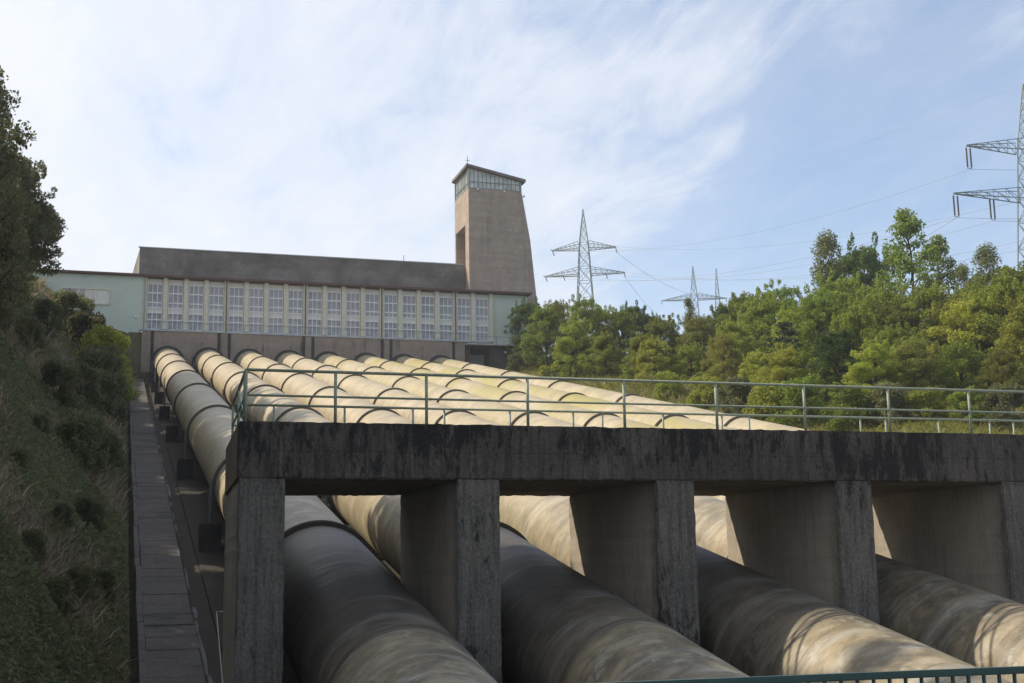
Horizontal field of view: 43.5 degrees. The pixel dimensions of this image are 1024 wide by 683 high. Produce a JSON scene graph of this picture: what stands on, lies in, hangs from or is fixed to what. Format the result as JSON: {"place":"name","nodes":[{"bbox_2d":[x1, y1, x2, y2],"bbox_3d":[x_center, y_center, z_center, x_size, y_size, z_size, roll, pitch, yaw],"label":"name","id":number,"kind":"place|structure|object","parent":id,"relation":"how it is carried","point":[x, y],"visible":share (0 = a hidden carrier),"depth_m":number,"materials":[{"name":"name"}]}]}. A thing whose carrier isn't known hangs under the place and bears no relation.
{"place":"outdoors","nodes":[
{"label":"outdoors","id":0,"kind":"place"},
{"bbox_2d":[129,393,146,682],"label":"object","id":1,"kind":"structure","parent":0,"point":[141,651],"depth_m":43.70,"materials":[{"name":"concrete"}]},
{"bbox_2d":[131,379,205,682],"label":"path","id":2,"kind":"structure","parent":0,"point":[172,647],"depth_m":44.15,"materials":[{"name":"concrete"}]},
{"bbox_2d":[150,383,505,682],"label":"pavement","id":3,"kind":"structure","parent":0,"point":[194,494],"depth_m":57.90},
{"bbox_2d":[0,286,1023,682],"bbox_3d":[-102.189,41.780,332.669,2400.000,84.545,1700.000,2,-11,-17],"label":"ground","id":4,"kind":"structure","parent":0,"point":[134,354],"depth_m":51.93,"materials":[{"name":"plant"}]},
{"bbox_2d":[0,196,31,334],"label":"broadleaf tree","id":5,"kind":"object","parent":4,"relation":"on","point":[8,314],"visible":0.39,"depth_m":68.91,"materials":[{"name":"green plant"}]},
{"bbox_2d":[0,65,41,330],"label":"tree","id":6,"kind":"object","parent":4,"relation":"on","point":[12,156],"visible":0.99,"depth_m":59.99,"materials":[{"name":"green plant"}]},
{"bbox_2d":[11,148,61,273],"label":"broadleaf tree","id":7,"kind":"object","parent":4,"relation":"on","point":[36,234],"visible":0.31,"depth_m":99.89,"materials":[{"name":"green plant"}]},
{"bbox_2d":[15,155,67,276],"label":"broadleaf tree","id":8,"kind":"object","parent":4,"relation":"on","point":[58,228],"visible":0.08,"depth_m":106.70,"materials":[{"name":"green plant"}]},
{"bbox_2d":[33,297,66,338],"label":"bush","id":9,"kind":"object","parent":4,"relation":"on","point":[44,308],"visible":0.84,"depth_m":95.52,"materials":[{"name":"green plant"}]},
{"bbox_2d":[40,574,74,612],"bbox_3d":[-11.171,6.227,31.480,0.913,1.038,0.946,4,-11,-25],"label":"bush","id":10,"kind":"object","parent":4,"relation":"on","point":[60,584],"visible":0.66,"depth_m":31.46,"materials":[{"name":"green plant"}]},
{"bbox_2d":[40,358,87,409],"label":"bush","id":11,"kind":"object","parent":4,"relation":"on","point":[65,378],"visible":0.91,"depth_m":66.31,"materials":[{"name":"green plant"}]},
{"bbox_2d":[0,281,131,682],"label":"undergrowth","id":12,"kind":"object","parent":4,"relation":"on","point":[11,670],"visible":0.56,"depth_m":37.52,"materials":[{"name":"green plant"}]},
{"bbox_2d":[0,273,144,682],"bbox_3d":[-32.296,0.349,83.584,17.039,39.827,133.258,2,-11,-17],"label":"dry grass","id":13,"kind":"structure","parent":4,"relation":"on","point":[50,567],"depth_m":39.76,"materials":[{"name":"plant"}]},
{"bbox_2d":[51,288,96,345],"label":"bush","id":14,"kind":"object","parent":4,"relation":"on","point":[70,301],"visible":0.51,"depth_m":114.95,"materials":[{"name":"green plant"}]},
{"bbox_2d":[55,410,110,474],"bbox_3d":[-19.047,4.550,56.876,2.671,3.034,2.767,4,-11,-24],"label":"bush","id":15,"kind":"object","parent":4,"relation":"on","point":[90,435],"visible":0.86,"depth_m":56.81,"materials":[{"name":"green plant"}]},
{"bbox_2d":[65,564,101,599],"bbox_3d":[-11.578,6.508,34.570,0.913,1.038,0.946,-8,-12,35],"label":"bush","id":16,"kind":"object","parent":4,"relation":"on","point":[75,572],"visible":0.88,"depth_m":34.43,"materials":[{"name":"green plant"}]},
{"bbox_2d":[65,359,105,409],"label":"bush","id":17,"kind":"object","parent":4,"relation":"on","point":[90,374],"visible":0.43,"depth_m":76.35,"materials":[{"name":"green plant"}]},
{"bbox_2d":[66,309,106,349],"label":"bush","id":18,"kind":"object","parent":4,"relation":"on","point":[77,319],"visible":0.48,"depth_m":113.07,"materials":[{"name":"green plant"}]},
{"bbox_2d":[74,494,108,533],"bbox_3d":[-14.919,6.156,45.340,1.347,1.531,1.396,0,-10,-5],"label":"bush","id":19,"kind":"object","parent":4,"relation":"on","point":[85,504],"visible":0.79,"depth_m":45.05,"materials":[{"name":"green plant"}]},
{"bbox_2d":[75,345,121,402],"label":"bush","id":20,"kind":"object","parent":4,"relation":"on","point":[97,360],"visible":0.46,"depth_m":88.36,"materials":[{"name":"green plant"}]},
{"bbox_2d":[72,323,130,373],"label":"bush","id":21,"kind":"object","parent":4,"relation":"on","point":[105,337],"visible":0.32,"depth_m":107.55,"materials":[{"name":"green plant"}]},
{"bbox_2d":[82,368,130,422],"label":"bush","id":22,"kind":"object","parent":4,"relation":"on","point":[111,384],"visible":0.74,"depth_m":86.18,"materials":[{"name":"green plant"}]},
{"bbox_2d":[89,428,127,469],"bbox_3d":[-19.544,5.248,61.105,2.087,2.288,2.014,-7,-12,31],"label":"bush","id":23,"kind":"object","parent":4,"relation":"on","point":[112,441],"visible":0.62,"depth_m":61.03,"materials":[{"name":"green plant"}]},
{"bbox_2d":[145,384,222,682],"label":"gutter","id":24,"kind":"object","parent":4,"relation":"on","point":[197,598],"visible":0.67,"depth_m":48.10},
{"bbox_2d":[198,524,221,551],"bbox_3d":[-12.160,8.098,51.548,0.840,1.500,1.100,2,-11,-17],"label":"concrete pedestal","id":25,"kind":"object","parent":4,"relation":"on","point":[209,537],"visible":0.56,"depth_m":51.07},
{"bbox_2d":[151,348,496,682],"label":"penstock","id":26,"kind":"object","parent":25,"relation":"on","point":[355,610],"visible":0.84,"depth_m":28.44,"materials":[{"name":"paint"}]},
{"bbox_2d":[32,246,531,348],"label":"valve hall","id":27,"kind":"structure","parent":4,"relation":"on","point":[167,288],"depth_m":157.59,"materials":[{"name":"concrete"}]},
{"bbox_2d":[146,279,162,328],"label":"window","id":28,"kind":"structure","parent":27,"relation":"in","point":[155,286],"depth_m":151.15,"materials":[{"name":"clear glass"}]},
{"bbox_2d":[167,280,183,329],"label":"window","id":29,"kind":"structure","parent":27,"relation":"in","point":[175,289],"depth_m":151.82,"materials":[{"name":"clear glass"}]},
{"bbox_2d":[188,281,203,330],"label":"window","id":30,"kind":"structure","parent":27,"relation":"in","point":[196,288],"depth_m":152.48,"materials":[{"name":"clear glass"}]},
{"bbox_2d":[208,282,223,331],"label":"window","id":31,"kind":"structure","parent":27,"relation":"in","point":[216,289],"depth_m":153.16,"materials":[{"name":"grey glass"}]},
{"bbox_2d":[228,283,243,331],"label":"window","id":32,"kind":"structure","parent":27,"relation":"in","point":[236,290],"depth_m":153.87,"materials":[{"name":"grey glass"}]},
{"bbox_2d":[248,284,263,332],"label":"window","id":33,"kind":"structure","parent":27,"relation":"in","point":[256,291],"depth_m":154.51,"materials":[{"name":"grey glass"}]},
{"bbox_2d":[268,285,282,333],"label":"window","id":34,"kind":"structure","parent":27,"relation":"in","point":[275,314],"depth_m":155.23,"materials":[{"name":"grey glass"}]},
{"bbox_2d":[288,286,302,333],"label":"window","id":35,"kind":"structure","parent":27,"relation":"in","point":[295,293],"depth_m":155.91,"materials":[{"name":"grey glass"}]},
{"bbox_2d":[307,287,321,334],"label":"window","id":36,"kind":"structure","parent":27,"relation":"in","point":[314,293],"depth_m":156.60,"materials":[{"name":"grey glass"}]},
{"bbox_2d":[327,288,340,335],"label":"window","id":37,"kind":"structure","parent":27,"relation":"in","point":[333,294],"depth_m":157.25,"materials":[{"name":"grey glass"}]},
{"bbox_2d":[346,288,359,336],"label":"window","id":38,"kind":"structure","parent":27,"relation":"in","point":[352,295],"depth_m":157.94,"materials":[{"name":"grey glass"}]},
{"bbox_2d":[365,289,378,336],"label":"window","id":39,"kind":"structure","parent":27,"relation":"in","point":[371,296],"depth_m":158.64,"materials":[{"name":"grey glass"}]},
{"bbox_2d":[384,290,397,337],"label":"window","id":40,"kind":"structure","parent":27,"relation":"in","point":[390,297],"depth_m":159.30,"materials":[{"name":"grey glass"}]},
{"bbox_2d":[402,291,415,338],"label":"window","id":41,"kind":"structure","parent":27,"relation":"in","point":[409,298],"depth_m":160.00,"materials":[{"name":"grey glass"}]},
{"bbox_2d":[421,292,434,338],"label":"window","id":42,"kind":"structure","parent":27,"relation":"in","point":[427,298],"depth_m":160.66,"materials":[{"name":"grey glass"}]},
{"bbox_2d":[439,293,452,339],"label":"window","id":43,"kind":"structure","parent":27,"relation":"in","point":[445,299],"depth_m":161.33,"materials":[{"name":"grey glass"}]},
{"bbox_2d":[139,329,520,374],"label":"retaining wall","id":44,"kind":"structure","parent":4,"relation":"on","point":[188,346],"depth_m":154.82,"materials":[{"name":"concrete"}]},
{"bbox_2d":[452,156,535,348],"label":"tower","id":45,"kind":"structure","parent":4,"relation":"on","point":[493,252],"depth_m":168.02,"materials":[{"name":"concrete"}]},
{"bbox_2d":[356,354,660,427],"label":"penstock","id":46,"kind":"object","parent":4,"relation":"on","point":[469,386],"visible":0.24,"depth_m":96.72,"materials":[{"name":"paint"}]},
{"bbox_2d":[316,353,724,500],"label":"penstock","id":47,"kind":"object","parent":4,"relation":"on","point":[413,385],"visible":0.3,"depth_m":94.85,"materials":[{"name":"paint"}]},
{"bbox_2d":[503,295,555,359],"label":"broadleaf tree","id":48,"kind":"object","parent":4,"relation":"on","point":[525,310],"visible":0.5,"depth_m":159.73,"materials":[{"name":"green plant"}]},
{"bbox_2d":[517,303,565,368],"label":"broadleaf tree","id":49,"kind":"object","parent":4,"relation":"on","point":[548,322],"visible":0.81,"depth_m":151.72,"materials":[{"name":"green plant"}]},
{"bbox_2d":[394,356,736,429],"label":"penstock","id":50,"kind":"object","parent":4,"relation":"on","point":[671,421],"visible":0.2,"depth_m":97.85,"materials":[{"name":"paint"}]},
{"bbox_2d":[550,314,597,377],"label":"broadleaf tree","id":51,"kind":"object","parent":4,"relation":"on","point":[577,329],"visible":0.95,"depth_m":139.47,"materials":[{"name":"green plant"}]},
{"bbox_2d":[558,293,611,361],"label":"broadleaf tree","id":52,"kind":"object","parent":4,"relation":"on","point":[594,315],"visible":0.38,"depth_m":148.75,"materials":[{"name":"green plant"}]},
{"bbox_2d":[544,209,625,332],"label":"power pylon","id":53,"kind":"object","parent":4,"relation":"on","point":[588,254],"visible":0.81,"depth_m":262.66,"materials":[{"name":"metal"}]},
{"bbox_2d":[582,331,624,375],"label":"broadleaf tree","id":54,"kind":"object","parent":4,"relation":"on","point":[602,343],"visible":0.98,"depth_m":136.25,"materials":[{"name":"green plant"}]},
{"bbox_2d":[433,357,803,430],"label":"penstock","id":55,"kind":"object","parent":4,"relation":"on","point":[738,422],"visible":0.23,"depth_m":99.30,"materials":[{"name":"paint"}]},
{"bbox_2d":[600,305,642,362],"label":"broadleaf tree","id":56,"kind":"object","parent":4,"relation":"on","point":[617,319],"visible":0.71,"depth_m":147.98,"materials":[{"name":"green plant"}]},
{"bbox_2d":[222,421,1023,682],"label":"pipe bridge","id":57,"kind":"structure","parent":4,"relation":"on","point":[826,516],"depth_m":29.99,"materials":[{"name":"concrete"}]},
{"bbox_2d":[234,403,1023,433],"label":"bridge railing","id":58,"kind":"object","parent":57,"relation":"on","point":[572,412],"visible":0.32,"depth_m":35.70,"materials":[{"name":"metal"}]},
{"bbox_2d":[244,368,1023,432],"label":"bridge railing","id":59,"kind":"object","parent":57,"relation":"on","point":[624,403],"visible":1,"depth_m":29.50,"materials":[{"name":"metal"}]},
{"bbox_2d":[276,352,1023,682],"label":"penstock","id":60,"kind":"object","parent":4,"relation":"on","point":[975,627],"visible":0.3,"depth_m":30.86,"materials":[{"name":"paint"}]},
{"bbox_2d":[634,334,677,385],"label":"broadleaf tree","id":61,"kind":"object","parent":4,"relation":"on","point":[646,360],"visible":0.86,"depth_m":122.40,"materials":[{"name":"green plant"}]},
{"bbox_2d":[642,312,686,367],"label":"broadleaf tree","id":62,"kind":"object","parent":4,"relation":"on","point":[660,326],"visible":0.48,"depth_m":140.59,"materials":[{"name":"green plant"}]},
{"bbox_2d":[671,341,709,380],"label":"broadleaf tree","id":63,"kind":"object","parent":4,"relation":"on","point":[685,352],"visible":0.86,"depth_m":121.34,"materials":[{"name":"green plant"}]},
{"bbox_2d":[674,314,720,366],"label":"broadleaf tree","id":64,"kind":"object","parent":4,"relation":"on","point":[695,326],"visible":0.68,"depth_m":137.31,"materials":[{"name":"green plant"}]},
{"bbox_2d":[685,374,725,409],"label":"bush","id":65,"kind":"object","parent":4,"relation":"on","point":[705,391],"visible":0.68,"depth_m":105.61,"materials":[{"name":"green plant"}]},
{"bbox_2d":[698,331,746,381],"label":"broadleaf tree","id":66,"kind":"object","parent":4,"relation":"on","point":[726,346],"visible":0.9,"depth_m":115.57,"materials":[{"name":"green plant"}]},
{"bbox_2d":[710,315,762,375],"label":"broadleaf tree","id":67,"kind":"object","parent":4,"relation":"on","point":[746,344],"visible":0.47,"depth_m":120.87,"materials":[{"name":"green plant"}]},
{"bbox_2d":[717,376,756,413],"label":"bush","id":68,"kind":"object","parent":4,"relation":"on","point":[742,392],"visible":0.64,"depth_m":99.68,"materials":[{"name":"green plant"}]},
{"bbox_2d":[734,290,790,366],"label":"broadleaf tree","id":69,"kind":"object","parent":4,"relation":"on","point":[757,314],"visible":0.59,"depth_m":128.44,"materials":[{"name":"green plant"}]},
{"bbox_2d":[502,356,1023,434],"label":"meadow grass","id":70,"kind":"structure","parent":4,"relation":"on","point":[872,428],"depth_m":94.74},
{"bbox_2d":[740,380,785,423],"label":"bush","id":71,"kind":"object","parent":4,"relation":"on","point":[761,393],"visible":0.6,"depth_m":93.49,"materials":[{"name":"green plant"}]},
{"bbox_2d":[745,278,802,362],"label":"broadleaf tree","id":72,"kind":"object","parent":4,"relation":"on","point":[783,293],"visible":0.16,"depth_m":133.84,"materials":[{"name":"green plant"}]},
{"bbox_2d":[749,341,816,411],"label":"broadleaf tree","id":73,"kind":"object","parent":4,"relation":"on","point":[780,358],"visible":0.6,"depth_m":96.64,"materials":[{"name":"green plant"}]},
{"bbox_2d":[769,373,832,426],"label":"bush","id":74,"kind":"object","parent":4,"relation":"on","point":[793,395],"visible":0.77,"depth_m":90.03,"materials":[{"name":"green plant"}]},
{"bbox_2d":[783,288,855,376],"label":"broadleaf tree","id":75,"kind":"object","parent":4,"relation":"on","point":[818,311],"visible":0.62,"depth_m":114.13,"materials":[{"name":"green plant"}]},
{"bbox_2d":[809,228,848,319],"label":"birch tree","id":76,"kind":"object","parent":4,"relation":"on","point":[825,244],"visible":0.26,"depth_m":129.77,"materials":[{"name":"green plant"}]},
{"bbox_2d":[803,270,873,372],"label":"broadleaf tree","id":77,"kind":"object","parent":4,"relation":"on","point":[841,284],"visible":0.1,"depth_m":124.47,"materials":[{"name":"green plant"}]},
{"bbox_2d":[808,321,872,402],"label":"broadleaf tree","id":78,"kind":"object","parent":4,"relation":"on","point":[837,357],"visible":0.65,"depth_m":98.12,"materials":[{"name":"green plant"}]},
{"bbox_2d":[820,381,875,430],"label":"bush","id":79,"kind":"object","parent":4,"relation":"on","point":[840,397],"visible":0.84,"depth_m":86.18,"materials":[{"name":"green plant"}]},
{"bbox_2d":[818,300,887,385],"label":"broadleaf tree","id":80,"kind":"object","parent":4,"relation":"on","point":[855,316],"visible":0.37,"depth_m":108.22,"materials":[{"name":"green plant"}]},
{"bbox_2d":[841,337,908,406],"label":"broadleaf tree","id":81,"kind":"object","parent":4,"relation":"on","point":[877,354],"visible":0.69,"depth_m":92.10,"materials":[{"name":"green plant"}]},
{"bbox_2d":[831,231,920,320],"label":"broadleaf tree","id":82,"kind":"object","parent":4,"relation":"on","point":[855,261],"visible":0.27,"depth_m":134.82,"materials":[{"name":"green plant"}]},
{"bbox_2d":[845,278,928,338],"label":"broadleaf tree","id":83,"kind":"object","parent":4,"relation":"on","point":[881,296],"visible":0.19,"depth_m":113.88,"materials":[{"name":"green plant"}]},
{"bbox_2d":[862,381,915,427],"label":"bush","id":84,"kind":"object","parent":4,"relation":"on","point":[897,397],"visible":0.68,"depth_m":85.11,"materials":[{"name":"green plant"}]},
{"bbox_2d":[862,300,926,364],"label":"broadleaf tree","id":85,"kind":"object","parent":4,"relation":"on","point":[891,313],"visible":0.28,"depth_m":111.81,"materials":[{"name":"green plant"}]},
{"bbox_2d":[864,320,932,391],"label":"broadleaf tree","id":86,"kind":"object","parent":4,"relation":"on","point":[891,335],"visible":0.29,"depth_m":97.75,"materials":[{"name":"green plant"}]},
{"bbox_2d":[871,207,945,350],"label":"birch tree","id":87,"kind":"object","parent":4,"relation":"on","point":[906,229],"visible":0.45,"depth_m":123.26,"materials":[{"name":"green plant"}]},
{"bbox_2d":[883,334,952,407],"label":"broadleaf tree","id":88,"kind":"object","parent":4,"relation":"on","point":[906,350],"visible":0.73,"depth_m":92.86,"materials":[{"name":"green plant"}]},
{"bbox_2d":[905,386,948,422],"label":"bush","id":89,"kind":"object","parent":4,"relation":"on","point":[918,398],"visible":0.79,"depth_m":83.71,"materials":[{"name":"green plant"}]},
{"bbox_2d":[895,281,966,384],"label":"broadleaf tree","id":90,"kind":"object","parent":4,"relation":"on","point":[919,298],"visible":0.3,"depth_m":110.50,"materials":[{"name":"green plant"}]},
{"bbox_2d":[914,234,958,358],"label":"birch tree","id":91,"kind":"object","parent":4,"relation":"on","point":[941,275],"visible":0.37,"depth_m":129.14,"materials":[{"name":"green plant"}]},
{"bbox_2d":[918,292,994,388],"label":"broadleaf tree","id":92,"kind":"object","parent":4,"relation":"on","point":[941,304],"visible":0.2,"depth_m":108.45,"materials":[{"name":"green plant"}]},
{"bbox_2d":[928,337,991,401],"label":"broadleaf tree","id":93,"kind":"object","parent":4,"relation":"on","point":[959,353],"visible":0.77,"depth_m":94.28,"materials":[{"name":"green plant"}]},
{"bbox_2d":[945,385,990,423],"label":"bush","id":94,"kind":"object","parent":4,"relation":"on","point":[957,396],"visible":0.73,"depth_m":82.42,"materials":[{"name":"green plant"}]},
{"bbox_2d":[924,291,1017,385],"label":"broadleaf tree","id":95,"kind":"object","parent":4,"relation":"on","point":[966,311],"visible":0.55,"depth_m":106.03,"materials":[{"name":"green plant"}]},
{"bbox_2d":[970,240,1001,298],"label":"birch tree","id":96,"kind":"object","parent":4,"relation":"on","point":[987,261],"visible":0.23,"depth_m":130.67,"materials":[{"name":"green plant"}]},
{"bbox_2d":[952,84,1023,270],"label":"power pylon","id":97,"kind":"object","parent":4,"relation":"on","point":[1019,194],"visible":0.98,"depth_m":155.02,"materials":[{"name":"metal"}]},
{"bbox_2d":[963,268,1023,386],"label":"broadleaf tree","id":98,"kind":"object","parent":4,"relation":"on","point":[996,302],"visible":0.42,"depth_m":105.62,"materials":[{"name":"green plant"}]},
{"bbox_2d":[975,345,1023,397],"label":"broadleaf tree","id":99,"kind":"object","parent":4,"relation":"on","point":[1002,357],"visible":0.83,"depth_m":90.86,"materials":[{"name":"green plant"}]},
{"bbox_2d":[981,383,1023,426],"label":"bush","id":100,"kind":"object","parent":4,"relation":"on","point":[1002,401],"visible":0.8,"depth_m":80.89,"materials":[{"name":"green plant"}]},
{"bbox_2d":[992,291,1023,385],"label":"broadleaf tree","id":101,"kind":"object","parent":4,"relation":"on","point":[1014,320],"visible":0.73,"depth_m":98.30,"materials":[{"name":"green plant"}]},
{"bbox_2d":[0,0,1023,354],"label":"sky","id":102,"kind":"structure","parent":0,"point":[329,128],"materials":[{"name":"blue"}]},
{"bbox_3d":[4.992,2.569,3.916,40.000,0.350,8.550,2,-11,-17],"label":"footbridge","id":103,"kind":"object","parent":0,"visible":0},
{"bbox_2d":[598,666,1023,682],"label":"green railing","id":104,"kind":"object","parent":103,"relation":"on","point":[856,677],"visible":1,"depth_m":7.19,"materials":[{"name":"metal"}]},
{"bbox_3d":[-2.487,8.895,35.889,0.840,1.500,1.100,2,-11,-17],"label":"concrete pedestal","id":105,"kind":"object","parent":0,"visible":0},
{"bbox_2d":[193,349,749,682],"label":"penstock","id":106,"kind":"object","parent":105,"relation":"on","point":[561,622],"visible":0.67,"depth_m":28.16,"materials":[{"name":"paint"}]},
{"bbox_3d":[1.996,9.061,37.245,0.840,1.500,1.100,2,-11,-17],"label":"concrete pedestal","id":107,"kind":"object","parent":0,"visible":0},
{"bbox_2d":[235,350,1011,682],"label":"penstock","id":108,"kind":"object","parent":107,"relation":"on","point":[751,622],"visible":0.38,"depth_m":28.79,"materials":[{"name":"paint"}]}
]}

